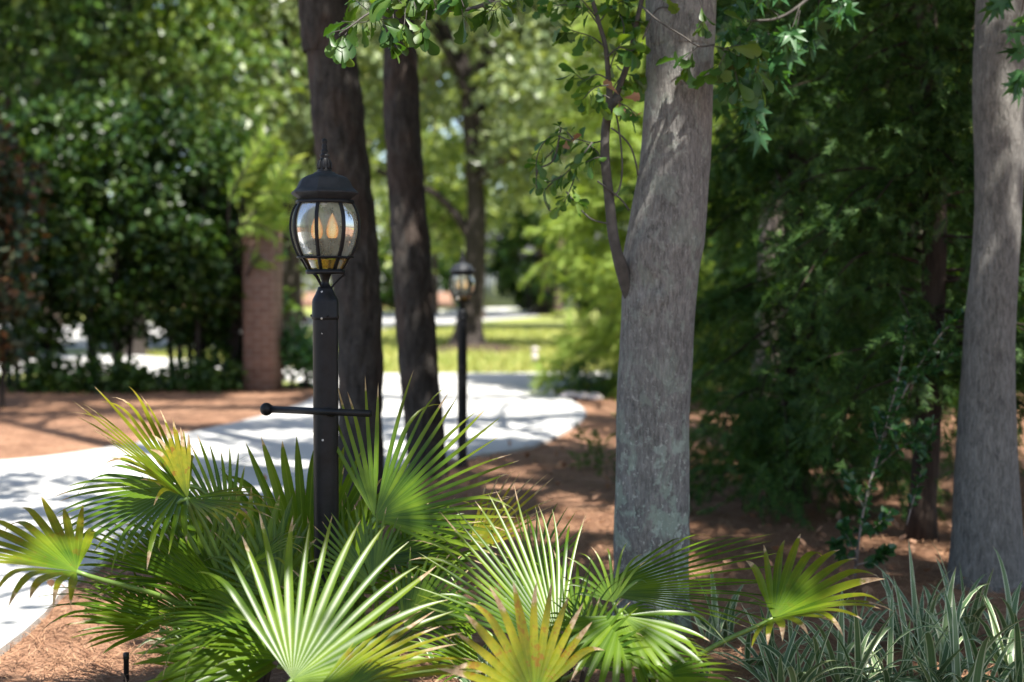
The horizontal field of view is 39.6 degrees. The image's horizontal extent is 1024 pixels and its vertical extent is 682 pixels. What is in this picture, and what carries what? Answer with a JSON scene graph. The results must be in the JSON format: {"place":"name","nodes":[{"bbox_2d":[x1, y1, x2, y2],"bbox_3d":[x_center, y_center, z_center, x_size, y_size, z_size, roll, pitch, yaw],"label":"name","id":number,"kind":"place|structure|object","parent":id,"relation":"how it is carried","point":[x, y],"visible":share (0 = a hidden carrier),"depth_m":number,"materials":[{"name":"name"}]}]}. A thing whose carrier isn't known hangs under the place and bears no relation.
{"place":"outdoors","nodes":[
{"label":"outdoors","id":0,"kind":"place"},
{"bbox_2d":[0,310,538,348],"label":"street","id":1,"kind":"structure","parent":0,"point":[387,321],"depth_m":52.26,"materials":[{"name":"grey asphalt"}]},
{"bbox_2d":[307,307,532,319],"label":"kerb","id":2,"kind":"structure","parent":1,"relation":"on","point":[451,310],"depth_m":71.96,"materials":[{"name":"concrete"}]},
{"bbox_2d":[431,96,438,314],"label":"bare trunk","id":3,"kind":"object","parent":1,"relation":"on","point":[434,263],"visible":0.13,"depth_m":65.81,"materials":[{"name":"brown wood"}]},
{"bbox_2d":[0,354,717,655],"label":"driveway","id":4,"kind":"structure","parent":0,"point":[517,409],"depth_m":10.75,"materials":[{"name":"concrete"}]},
{"bbox_2d":[5,307,727,390],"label":"lawn","id":5,"kind":"structure","parent":0,"point":[543,321],"depth_m":45.67,"materials":[{"name":"green plant"}]},
{"bbox_2d":[0,0,44,96],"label":"woodland tree","id":6,"kind":"object","parent":5,"relation":"on","point":[14,85],"depth_m":34.33,"materials":[{"name":"green plant"}]},
{"bbox_2d":[0,1,152,325],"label":"woodland tree","id":7,"kind":"object","parent":5,"relation":"on","point":[107,190],"visible":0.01,"depth_m":45.38,"materials":[{"name":"green plant"}]},
{"bbox_2d":[0,0,172,186],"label":"shade tree","id":8,"kind":"object","parent":5,"relation":"on","point":[69,26],"visible":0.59,"depth_m":22.96,"materials":[{"name":"green plant"}]},
{"bbox_2d":[0,0,307,355],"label":"shade tree","id":9,"kind":"object","parent":5,"relation":"on","point":[150,34],"visible":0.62,"depth_m":24.61,"materials":[{"name":"green plant"}]},
{"bbox_2d":[169,0,382,335],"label":"shade tree","id":10,"kind":"object","parent":5,"relation":"on","point":[297,133],"visible":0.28,"depth_m":27.86,"materials":[{"name":"green plant"}]},
{"bbox_2d":[235,4,383,322],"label":"woodland tree","id":11,"kind":"object","parent":5,"relation":"on","point":[299,265],"visible":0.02,"depth_m":49.70,"materials":[{"name":"green plant"}]},
{"bbox_2d":[147,325,618,372],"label":"grass","id":12,"kind":"structure","parent":5,"relation":"on","point":[521,366],"depth_m":26.26,"materials":[{"name":"green plant"}]},
{"bbox_2d":[378,236,394,311],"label":"woodland shrub","id":13,"kind":"object","parent":5,"relation":"on","point":[386,293],"visible":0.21,"depth_m":70.88,"materials":[{"name":"green plant"}]},
{"bbox_2d":[351,0,547,327],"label":"woodland tree","id":14,"kind":"object","parent":5,"relation":"on","point":[449,159],"visible":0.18,"depth_m":43.30,"materials":[{"name":"green plant"}]},
{"bbox_2d":[438,245,463,308],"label":"woodland shrub","id":15,"kind":"object","parent":5,"relation":"on","point":[444,274],"visible":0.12,"depth_m":82.23,"materials":[{"name":"green plant"}]},
{"bbox_2d":[362,0,550,317],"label":"woodland tree","id":16,"kind":"object","parent":5,"relation":"on","point":[497,221],"visible":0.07,"depth_m":57.37,"materials":[{"name":"green plant"}]},
{"bbox_2d":[437,344,528,352],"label":"mulch","id":17,"kind":"object","parent":5,"relation":"on","point":[495,347],"visible":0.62,"depth_m":27.77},
{"bbox_2d":[349,0,620,345],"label":"oak tree","id":18,"kind":"object","parent":5,"relation":"on","point":[469,62],"visible":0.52,"depth_m":28.07,"materials":[{"name":"green plant"}]},
{"bbox_2d":[463,2,596,314],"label":"woodland tree","id":19,"kind":"object","parent":5,"relation":"on","point":[540,255],"visible":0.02,"depth_m":65.65,"materials":[{"name":"green plant"}]},
{"bbox_2d":[531,346,538,363],"bbox_3d":[0.365,0.242,22.625,0.130,0.320,0.130,0,2,0],"label":"marker post","id":20,"kind":"object","parent":5,"relation":"on","point":[534,349],"visible":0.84,"depth_m":22.57,"materials":[{"name":"stone"}]},
{"bbox_2d":[486,207,588,314],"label":"woodland shrub","id":21,"kind":"object","parent":5,"relation":"on","point":[507,258],"visible":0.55,"depth_m":65.01,"materials":[{"name":"green plant"}]},
{"bbox_2d":[535,111,547,314],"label":"bare trunk","id":22,"kind":"object","parent":5,"relation":"on","point":[538,269],"visible":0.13,"depth_m":65.80,"materials":[{"name":"brown wood"}]},
{"bbox_2d":[483,224,605,309],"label":"house","id":23,"kind":"structure","parent":5,"relation":"on","point":[491,299],"depth_m":80.97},
{"bbox_2d":[494,272,514,292],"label":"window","id":24,"kind":"structure","parent":23,"relation":"in","point":[495,283],"depth_m":80.85,"materials":[{"name":"grey glass"}]},
{"bbox_2d":[486,0,603,223],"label":"woodland tree","id":25,"kind":"object","parent":5,"relation":"on","point":[502,199],"visible":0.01,"depth_m":83.65,"materials":[{"name":"green plant"}]},
{"bbox_2d":[553,103,568,316],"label":"bare trunk","id":26,"kind":"object","parent":5,"relation":"on","point":[557,307],"visible":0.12,"depth_m":59.81,"materials":[{"name":"brown wood"}]},
{"bbox_2d":[546,238,621,318],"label":"woodland shrub","id":27,"kind":"object","parent":5,"relation":"on","point":[586,303],"visible":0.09,"depth_m":55.55,"materials":[{"name":"green plant"}]},
{"bbox_2d":[509,5,728,210],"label":"woodland tree","id":28,"kind":"object","parent":5,"relation":"on","point":[543,117],"visible":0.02,"depth_m":40.17,"materials":[{"name":"green plant"}]},
{"bbox_2d":[95,1,742,291],"label":"sky","id":29,"kind":"structure","parent":0,"point":[456,125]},
{"bbox_2d":[0,292,1023,681],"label":"ground","id":30,"kind":"structure","parent":0,"point":[108,412],"depth_m":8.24,"materials":[{"name":"brown soil"}]},
{"bbox_2d":[0,112,57,408],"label":"russet shrub","id":31,"kind":"object","parent":30,"relation":"on","point":[17,195],"visible":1,"depth_m":14.44,"materials":[{"name":"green plant"}]},
{"bbox_2d":[0,349,100,393],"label":"shrub","id":32,"kind":"object","parent":30,"relation":"on","point":[49,377],"visible":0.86,"depth_m":16.88,"materials":[{"name":"green plant"}]},
{"bbox_2d":[0,88,113,388],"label":"hedge shrub","id":33,"kind":"object","parent":30,"relation":"on","point":[34,124],"visible":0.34,"depth_m":17.26,"materials":[{"name":"green plant"}]},
{"bbox_2d":[84,604,99,618],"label":"weed","id":34,"kind":"object","parent":30,"relation":"on","point":[85,613],"visible":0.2,"depth_m":5.33,"materials":[{"name":"green plant"}]},
{"bbox_2d":[23,69,193,386],"bbox_3d":[-4.945,-1.376,17.488,2.204,3.966,1.924,0,2,0],"label":"hedge shrub","id":35,"kind":"object","parent":30,"relation":"on","point":[103,125],"visible":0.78,"depth_m":17.02,"materials":[{"name":"green plant"}]},
{"bbox_2d":[64,348,163,394],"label":"shrub","id":36,"kind":"object","parent":30,"relation":"on","point":[128,374],"visible":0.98,"depth_m":16.82,"materials":[{"name":"green plant"}]},
{"bbox_2d":[123,652,128,681],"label":"stake","id":37,"kind":"object","parent":30,"relation":"on","point":[126,663],"visible":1,"depth_m":4.49,"materials":[{"name":"black plastic"}]},
{"bbox_2d":[139,600,187,652],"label":"strap leaf clump","id":38,"kind":"object","parent":30,"relation":"on","point":[164,638],"visible":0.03,"depth_m":4.83,"materials":[{"name":"green plant"}]},
{"bbox_2d":[95,83,250,388],"bbox_3d":[-4.017,-1.270,17.436,2.104,3.757,1.906,0,2,0],"label":"hedge shrub","id":39,"kind":"object","parent":30,"relation":"on","point":[176,132],"visible":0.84,"depth_m":17.02,"materials":[{"name":"green plant"}]},
{"bbox_2d":[0,387,352,681],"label":"fan palm","id":40,"kind":"object","parent":30,"relation":"on","point":[189,551],"visible":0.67,"depth_m":4.02,"materials":[{"name":"green plant"}]},
{"bbox_2d":[154,349,248,393],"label":"shrub","id":41,"kind":"object","parent":30,"relation":"on","point":[205,368],"visible":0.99,"depth_m":17.06,"materials":[{"name":"green plant"}]},
{"bbox_2d":[178,118,300,383],"bbox_3d":[-3.516,-1.113,17.874,1.712,3.412,1.795,0,2,0],"label":"hedge shrub","id":42,"kind":"object","parent":30,"relation":"on","point":[215,200],"visible":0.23,"depth_m":17.47,"materials":[{"name":"green plant"}]},
{"bbox_2d":[243,223,282,391],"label":"brick pillar","id":43,"kind":"structure","parent":30,"relation":"on","point":[262,322],"depth_m":17.12,"materials":[{"name":"brown brick"}]},
{"bbox_2d":[225,123,308,362],"bbox_3d":[-3.105,-1.004,17.126,1.395,3.240,0.719,1,3,32],"label":"feathery shrub","id":44,"kind":"object","parent":30,"relation":"on","point":[264,212],"visible":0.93,"depth_m":16.97,"materials":[{"name":"green plant"}]},
{"bbox_2d":[278,313,312,388],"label":"shrub","id":45,"kind":"object","parent":30,"relation":"on","point":[296,352],"visible":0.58,"depth_m":17.47,"materials":[{"name":"green plant"}]},
{"bbox_2d":[126,510,480,681],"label":"fan palm","id":46,"kind":"object","parent":30,"relation":"on","point":[227,644],"visible":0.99,"depth_m":3.60,"materials":[{"name":"green plant"}]},
{"bbox_2d":[260,138,371,598],"bbox_3d":[-0.580,0.237,4.339,0.402,1.702,0.207,1,2,28],"label":"lamp post","id":47,"kind":"object","parent":30,"relation":"on","point":[322,187],"visible":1,"depth_m":4.29,"materials":[{"name":"black metal"}]},
{"bbox_2d":[298,0,383,504],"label":"pine tree","id":48,"kind":"object","parent":30,"relation":"on","point":[337,111],"visible":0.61,"depth_m":8.17,"materials":[{"name":"brown plant"}]},
{"bbox_2d":[3,1,717,302],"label":"woods","id":49,"kind":"object","parent":30,"relation":"on","point":[379,191],"depth_m":97.87,"materials":[{"name":"green plant"}]},
{"bbox_2d":[217,373,553,678],"bbox_3d":[-0.433,0.601,4.326,1.133,1.015,0.728,0,2,0],"label":"fan palm","id":50,"kind":"object","parent":30,"relation":"on","point":[396,506],"visible":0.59,"depth_m":4.28,"materials":[{"name":"green plant"}]},
{"bbox_2d":[382,0,448,480],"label":"pine tree","id":51,"kind":"object","parent":30,"relation":"on","point":[410,244],"visible":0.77,"depth_m":9.19,"materials":[{"name":"brown plant"}]},
{"bbox_2d":[414,630,491,675],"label":"strap leaf clump","id":52,"kind":"object","parent":30,"relation":"on","point":[484,647],"visible":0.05,"depth_m":4.64,"materials":[{"name":"green plant"}]},
{"bbox_2d":[448,250,475,467],"bbox_3d":[-0.347,0.121,9.912,0.184,1.515,0.184,1,2,28],"label":"lamp post","id":53,"kind":"object","parent":30,"relation":"on","point":[462,296],"visible":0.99,"depth_m":9.88,"materials":[{"name":"black metal"}]},
{"bbox_2d":[450,653,499,681],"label":"strap leaf clump","id":54,"kind":"object","parent":30,"relation":"on","point":[481,660],"visible":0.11,"depth_m":4.33,"materials":[{"name":"green plant"}]},
{"bbox_2d":[407,486,650,681],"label":"fan palm","id":55,"kind":"object","parent":30,"relation":"on","point":[534,656],"visible":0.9,"depth_m":3.85,"materials":[{"name":"green plant"}]},
{"bbox_2d":[47,426,1023,603],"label":"fallen leaves","id":56,"kind":"object","parent":30,"relation":"on","point":[51,582],"visible":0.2,"depth_m":7.43,"materials":[{"name":"brown plant"}]},
{"bbox_2d":[323,0,773,643],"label":"oak tree","id":57,"kind":"object","parent":30,"relation":"on","point":[657,264],"visible":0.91,"depth_m":4.97,"materials":[{"name":"grey plant"}]},
{"bbox_2d":[559,391,578,400],"bbox_3d":[0.645,0.611,15.784,0.245,0.112,0.189,0,2,0],"label":"stone","id":58,"kind":"object","parent":30,"relation":"on","point":[570,395],"visible":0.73,"depth_m":15.72,"materials":[{"name":"grey stone"}]},
{"bbox_2d":[576,392,588,400],"bbox_3d":[0.788,0.615,15.684,0.166,0.111,0.216,1,2,15],"label":"stone","id":59,"kind":"object","parent":30,"relation":"on","point":[581,396],"visible":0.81,"depth_m":15.61,"materials":[{"name":"grey stone"}]},
{"bbox_2d":[549,345,618,399],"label":"shrub","id":60,"kind":"object","parent":30,"relation":"on","point":[579,370],"visible":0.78,"depth_m":16.04,"materials":[{"name":"green plant"}]},
{"bbox_2d":[566,420,614,470],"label":"weed","id":61,"kind":"object","parent":30,"relation":"on","point":[594,435],"visible":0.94,"depth_m":9.71,"materials":[{"name":"green plant"}]},
{"bbox_2d":[587,393,602,401],"bbox_3d":[0.908,0.621,15.584,0.186,0.106,0.144,1,3,31],"label":"stone","id":62,"kind":"object","parent":30,"relation":"on","point":[593,397],"visible":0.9,"depth_m":15.54,"materials":[{"name":"grey stone"}]},
{"bbox_2d":[592,444,615,483],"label":"weed","id":63,"kind":"object","parent":30,"relation":"on","point":[601,462],"visible":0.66,"depth_m":9.01,"materials":[{"name":"green plant"}]},
{"bbox_2d":[517,0,751,402],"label":"juniper tree","id":64,"kind":"object","parent":30,"relation":"on","point":[602,337],"visible":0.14,"depth_m":16.23,"materials":[{"name":"green plant"}]},
{"bbox_2d":[622,605,668,681],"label":"strap leaf clump","id":65,"kind":"object","parent":30,"relation":"on","point":[655,619],"visible":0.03,"depth_m":4.65,"materials":[{"name":"green plant"}]},
{"bbox_2d":[548,533,889,681],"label":"fan palm","id":66,"kind":"object","parent":30,"relation":"on","point":[784,592],"visible":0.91,"depth_m":3.92,"materials":[{"name":"green plant"}]},
{"bbox_2d":[683,568,787,646],"bbox_3d":[0.772,0.919,5.024,0.410,0.278,0.435,-1,2,-24],"label":"strap leaf clump","id":67,"kind":"object","parent":30,"relation":"on","point":[717,624],"visible":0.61,"depth_m":5.01,"materials":[{"name":"green plant"}]},
{"bbox_2d":[679,605,830,681],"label":"strap leaf clump","id":68,"kind":"object","parent":30,"relation":"on","point":[749,650],"visible":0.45,"depth_m":4.64,"materials":[{"name":"green plant"}]},
{"bbox_2d":[746,5,782,478],"bbox_3d":[1.743,-3.743,9.546,6.313,9.560,6.112,0,2,0],"label":"pale tree","id":69,"kind":"object","parent":30,"relation":"on","point":[773,224],"visible":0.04,"depth_m":9.31,"materials":[{"name":"grey plant"}]},
{"bbox_2d":[600,0,972,532],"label":"cedar tree","id":70,"kind":"object","parent":30,"relation":"on","point":[756,453],"visible":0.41,"depth_m":7.94,"materials":[{"name":"green plant"}]},
{"bbox_2d":[704,598,873,681],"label":"strap leaf clump","id":71,"kind":"object","parent":30,"relation":"on","point":[787,664],"visible":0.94,"depth_m":4.22,"materials":[{"name":"green plant"}]},
{"bbox_2d":[726,591,923,681],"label":"strap leaf clump","id":72,"kind":"object","parent":30,"relation":"on","point":[862,654],"visible":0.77,"depth_m":4.27,"materials":[{"name":"green plant"}]},
{"bbox_2d":[694,153,969,408],"bbox_3d":[3.258,-0.629,14.536,2.551,2.697,2.236,-1,3,-33],"label":"understorey shrub","id":73,"kind":"object","parent":30,"relation":"on","point":[723,277],"visible":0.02,"depth_m":14.33,"materials":[{"name":"green plant"}]},
{"bbox_2d":[815,590,903,654],"bbox_3d":[1.190,0.951,4.870,0.345,0.226,0.386,0,2,0],"label":"strap leaf clump","id":74,"kind":"object","parent":30,"relation":"on","point":[867,627],"visible":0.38,"depth_m":4.84,"materials":[{"name":"green plant"}]},
{"bbox_2d":[698,0,1023,478],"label":"cedar tree","id":75,"kind":"object","parent":30,"relation":"on","point":[726,242],"visible":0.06,"depth_m":10.81,"materials":[{"name":"green plant"}]},
{"bbox_2d":[706,0,1023,545],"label":"cedar tree","id":76,"kind":"object","parent":30,"relation":"on","point":[928,146],"visible":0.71,"depth_m":6.71,"materials":[{"name":"green plant"}]},
{"bbox_2d":[712,0,1023,592],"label":"sweetgum tree","id":77,"kind":"object","parent":30,"relation":"on","point":[987,512],"visible":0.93,"depth_m":5.85,"materials":[{"name":"grey plant"}]},
{"bbox_2d":[825,307,964,578],"bbox_3d":[1.634,0.447,6.022,0.607,1.182,0.181,0,2,0],"label":"sapling","id":78,"kind":"object","parent":30,"relation":"on","point":[895,407],"visible":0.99,"depth_m":6.01,"materials":[{"name":"green plant"}]},
{"bbox_2d":[795,584,1000,681],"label":"strap leaf clump","id":79,"kind":"object","parent":30,"relation":"on","point":[874,658],"visible":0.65,"depth_m":4.36,"materials":[{"name":"green plant"}]},
{"bbox_2d":[842,2,974,137],"bbox_3d":[7.728,-4.853,21.886,7.036,10.652,5.006,1,2,27],"label":"woodland tree","id":80,"kind":"object","parent":30,"relation":"on","point":[943,76],"visible":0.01,"depth_m":21.99,"materials":[{"name":"green plant"}]},
{"bbox_2d":[846,539,989,655],"bbox_3d":[1.381,0.875,4.900,0.478,0.376,0.633,0,2,0],"label":"strap leaf clump","id":81,"kind":"object","parent":30,"relation":"on","point":[911,612],"visible":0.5,"depth_m":4.90,"materials":[{"name":"green plant"}]},
{"bbox_2d":[909,93,940,442],"bbox_3d":[4.188,-4.571,11.783,6.638,10.759,5.601,0,2,0],"label":"pale tree","id":82,"kind":"object","parent":30,"relation":"on","point":[913,422],"depth_m":11.44,"materials":[{"name":"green plant"}]},
{"bbox_2d":[830,558,1023,681],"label":"strap leaf clump","id":83,"kind":"object","parent":30,"relation":"on","point":[929,648],"visible":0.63,"depth_m":4.43,"materials":[{"name":"green plant"}]},
{"bbox_2d":[847,544,1023,644],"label":"strap leaf clump","id":84,"kind":"object","parent":30,"relation":"on","point":[971,628],"visible":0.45,"depth_m":4.94,"materials":[{"name":"green plant"}]},
{"bbox_2d":[867,38,1023,472],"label":"cedar tree","id":85,"kind":"object","parent":30,"relation":"on","point":[951,465],"visible":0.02,"depth_m":9.23,"materials":[{"name":"green plant"}]},
{"bbox_2d":[871,584,1023,681],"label":"strap leaf clump","id":86,"kind":"object","parent":30,"relation":"on","point":[977,670],"visible":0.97,"depth_m":4.22,"materials":[{"name":"green plant"}]},
{"bbox_2d":[905,580,1023,681],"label":"strap leaf clump","id":87,"kind":"object","parent":30,"relation":"on","point":[1016,647],"visible":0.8,"depth_m":4.31,"materials":[{"name":"green plant"}]},
{"bbox_2d":[939,547,1023,656],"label":"strap leaf clump","id":88,"kind":"object","parent":30,"relation":"on","point":[1012,607],"visible":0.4,"depth_m":4.87,"materials":[{"name":"green plant"}]},
{"bbox_2d":[944,163,1023,401],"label":"understorey shrub","id":89,"kind":"object","parent":30,"relation":"on","point":[1021,272],"depth_m":14.51,"materials":[{"name":"green plant"}]}
]}

